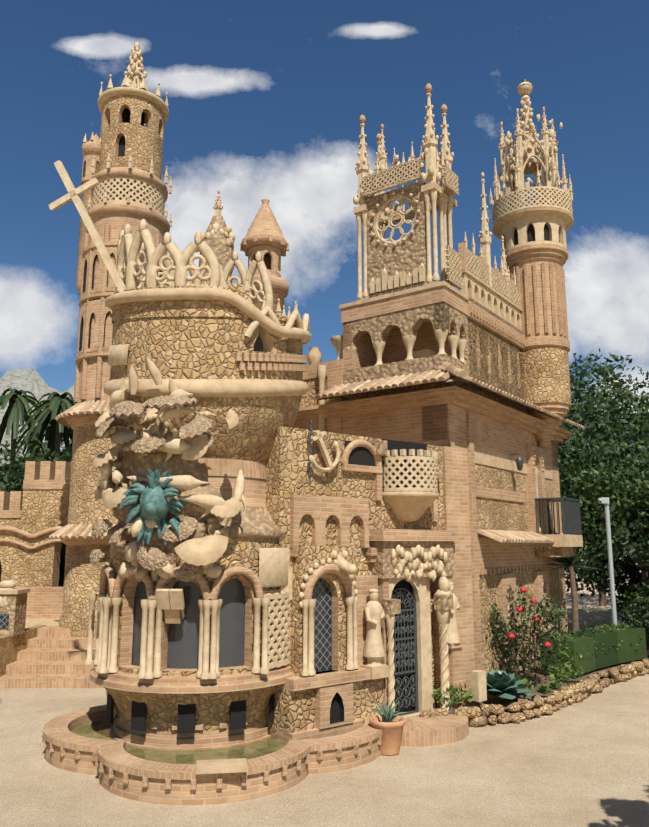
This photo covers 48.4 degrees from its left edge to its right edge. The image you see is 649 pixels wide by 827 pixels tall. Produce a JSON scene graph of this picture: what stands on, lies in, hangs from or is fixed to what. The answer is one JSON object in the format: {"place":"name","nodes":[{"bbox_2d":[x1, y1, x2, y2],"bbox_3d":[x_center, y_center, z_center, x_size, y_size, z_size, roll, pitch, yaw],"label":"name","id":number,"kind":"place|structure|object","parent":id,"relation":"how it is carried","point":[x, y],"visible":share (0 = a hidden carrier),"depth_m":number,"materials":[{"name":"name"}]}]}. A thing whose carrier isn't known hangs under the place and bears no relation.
{"place":"outdoors","nodes":[
{"label":"outdoors","id":0,"kind":"place"},
{"bbox_2d":[0,368,74,444],"bbox_3d":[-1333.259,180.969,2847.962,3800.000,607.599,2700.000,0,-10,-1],"label":"mountain","id":1,"kind":"structure","parent":0,"point":[32,381],"depth_m":2359.49,"materials":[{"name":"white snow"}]},
{"bbox_2d":[0,442,640,578],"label":"hillside terrain","id":2,"kind":"structure","parent":0,"point":[3,461],"depth_m":149.66,"materials":[{"name":"green plant"}]},
{"bbox_2d":[16,436,71,462],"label":"hillside trees","id":3,"kind":"object","parent":2,"relation":"on","point":[44,444],"depth_m":99.30,"materials":[{"name":"green plant"}]},
{"bbox_2d":[0,579,648,826],"bbox_3d":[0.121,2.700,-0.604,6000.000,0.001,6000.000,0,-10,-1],"label":"ground","id":4,"kind":"structure","parent":0,"point":[584,763],"depth_m":8.52,"materials":[{"name":"beige sand"}]},
{"bbox_2d":[0,388,44,581],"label":"palm","id":5,"kind":"object","parent":4,"relation":"on","point":[18,408],"visible":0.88,"depth_m":31.70,"materials":[{"name":"green plant"}]},
{"bbox_2d":[16,410,72,464],"bbox_3d":[-12.550,4.168,32.499,3.642,8.958,3.277,0,-10,-1],"label":"palm","id":6,"kind":"object","parent":4,"relation":"on","point":[31,446],"visible":0.15,"depth_m":32.10,"materials":[{"name":"green plant"}]},
{"bbox_2d":[19,392,75,460],"bbox_3d":[-11.424,3.652,30.588,2.935,9.290,3.513,-9,-14,41],"label":"palm","id":7,"kind":"object","parent":4,"relation":"on","point":[54,404],"visible":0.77,"depth_m":30.92,"materials":[{"name":"green plant"}]},
{"bbox_2d":[0,461,103,688],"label":"castle wall","id":8,"kind":"structure","parent":4,"relation":"on","point":[40,648],"depth_m":18.52,"materials":[{"name":"stone"}]},
{"bbox_2d":[0,440,71,586],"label":"vegetation","id":9,"kind":"object","parent":8,"relation":"on","point":[12,480],"visible":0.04,"depth_m":27.76,"materials":[{"name":"green plant"}]},
{"bbox_2d":[60,427,72,458],"bbox_3d":[-10.553,4.402,32.136,3.284,8.369,3.252,0,-10,-1],"label":"palm","id":10,"kind":"object","parent":4,"relation":"on","point":[68,432],"visible":0.06,"depth_m":31.99,"materials":[{"name":"green plant"}]},
{"bbox_2d":[49,42,172,637],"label":"tower","id":11,"kind":"structure","parent":4,"relation":"on","point":[122,158],"depth_m":17.95,"materials":[{"name":"stone"}]},
{"bbox_2d":[49,160,311,750],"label":"round tower","id":12,"kind":"structure","parent":4,"relation":"on","point":[205,386],"depth_m":9.70,"materials":[{"name":"stone"}]},
{"bbox_2d":[137,189,288,314],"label":"roof structures","id":13,"kind":"object","parent":12,"relation":"on","point":[264,237],"visible":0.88,"depth_m":14.68,"materials":[{"name":"stone"}]},
{"bbox_2d":[42,705,381,804],"bbox_3d":[-1.489,4.470,10.084,4.140,0.340,4.140,-10,-14,43],"label":"fountain basin","id":14,"kind":"object","parent":4,"relation":"on","point":[117,768],"visible":0.52,"depth_m":8.39,"materials":[{"name":"stone"}]},
{"bbox_2d":[71,718,344,763],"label":"fountain water","id":15,"kind":"structure","parent":14,"relation":"in","point":[100,729],"depth_m":9.09,"materials":[{"name":"green liquid"}]},
{"bbox_2d":[196,758,247,773],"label":"stone rim slab","id":16,"kind":"structure","parent":14,"relation":"on","point":[215,766],"depth_m":7.82,"materials":[{"name":"stone"}]},
{"bbox_2d":[231,420,486,746],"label":"facade","id":17,"kind":"structure","parent":4,"relation":"on","point":[376,540],"depth_m":10.90,"materials":[{"name":"stone"}]},
{"bbox_2d":[369,699,407,755],"bbox_3d":[0.849,4.233,9.805,0.514,0.706,0.500,-6,-12,29],"label":"potted aloe","id":18,"kind":"object","parent":4,"relation":"on","point":[389,723],"visible":0.92,"depth_m":9.63,"materials":[{"name":"orange ceramic"}]},
{"bbox_2d":[293,79,584,675],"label":"castle building","id":19,"kind":"structure","parent":4,"relation":"on","point":[476,366],"depth_m":14.71,"materials":[{"name":"stone"}]},
{"bbox_2d":[419,650,648,726],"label":"stone border","id":20,"kind":"object","parent":4,"relation":"on","point":[582,688],"visible":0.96,"depth_m":12.22,"materials":[{"name":"beige stone"}]},
{"bbox_2d":[432,584,584,705],"bbox_3d":[3.213,3.972,12.671,1.768,1.802,3.780,-6,-12,31],"label":"rose bush","id":21,"kind":"object","parent":20,"relation":"on","point":[530,660],"visible":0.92,"depth_m":13.24,"materials":[{"name":"green plant"}]},
{"bbox_2d":[470,670,564,698],"bbox_3d":[3.239,4.571,12.373,1.868,0.400,1.109,9,-13,-40],"label":"agave plant","id":22,"kind":"object","parent":20,"relation":"on","point":[502,684],"visible":0.96,"depth_m":11.95,"materials":[{"name":"green plant"}]},
{"bbox_2d":[546,543,601,631],"bbox_3d":[5.503,4.095,16.072,1.303,2.825,1.297,0,-10,-1],"label":"yucca plant","id":23,"kind":"object","parent":4,"relation":"on","point":[571,564],"visible":0.75,"depth_m":16.06,"materials":[{"name":"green plant"}]},
{"bbox_2d":[540,622,648,675],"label":"hedge row","id":24,"kind":"object","parent":4,"relation":"on","point":[588,649],"visible":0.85,"depth_m":15.05,"materials":[{"name":"green foliage"},{"name":"dark green foliage"}]},
{"bbox_2d":[557,418,638,531],"bbox_3d":[6.733,3.458,22.405,5.920,6.757,6.064,-9,-14,40],"label":"tree","id":25,"kind":"object","parent":4,"relation":"on","point":[566,456],"visible":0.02,"depth_m":21.05,"materials":[{"name":"green plant"}]},
{"bbox_2d":[559,435,648,649],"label":"tree","id":26,"kind":"object","parent":4,"relation":"on","point":[590,529],"visible":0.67,"depth_m":18.85,"materials":[{"name":"green plant"}]},
{"bbox_2d":[561,353,648,473],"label":"tree","id":27,"kind":"object","parent":4,"relation":"on","point":[593,422],"visible":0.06,"depth_m":24.92,"materials":[{"name":"green plant"}]},
{"bbox_2d":[565,348,648,605],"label":"tree","id":28,"kind":"object","parent":4,"relation":"on","point":[639,405],"visible":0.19,"depth_m":33.05,"materials":[{"name":"green plant"}]},
{"bbox_2d":[598,497,616,625],"bbox_3d":[6.582,3.891,16.739,0.285,3.860,0.202,0,-10,-1],"label":"lamp post","id":29,"kind":"object","parent":4,"relation":"on","point":[604,500],"visible":0.79,"depth_m":16.80,"materials":[{"name":"grey metal"}]},
{"bbox_2d":[570,419,648,579],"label":"tree","id":30,"kind":"object","parent":4,"relation":"on","point":[646,457],"visible":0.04,"depth_m":21.50,"materials":[{"name":"green plant"}]},
{"bbox_2d":[575,546,646,627],"bbox_3d":[9.079,5.037,20.403,3.799,2.973,3.950,0,-10,-1],"label":"shrub","id":31,"kind":"object","parent":4,"relation":"on","point":[624,586],"visible":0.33,"depth_m":20.21,"materials":[{"name":"green plant"}]},
{"bbox_2d":[581,393,648,540],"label":"tree","id":32,"kind":"object","parent":4,"relation":"on","point":[619,418],"visible":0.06,"depth_m":25.80,"materials":[{"name":"green plant"}]},
{"bbox_2d":[616,580,648,641],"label":"tree","id":33,"kind":"object","parent":4,"relation":"on","point":[641,608],"visible":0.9,"depth_m":17.16,"materials":[{"name":"green plant"}]},
{"bbox_2d":[617,559,648,626],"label":"shrub","id":34,"kind":"object","parent":4,"relation":"on","point":[625,597],"visible":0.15,"depth_m":19.75,"materials":[{"name":"green plant"}]},
{"bbox_2d":[625,506,648,582],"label":"tree","id":35,"kind":"object","parent":4,"relation":"on","point":[639,575],"visible":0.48,"depth_m":19.12,"materials":[{"name":"green plant"}]},
{"bbox_2d":[0,0,648,435],"label":"sky","id":36,"kind":"structure","parent":0,"point":[267,99],"materials":[{"name":"blue"}]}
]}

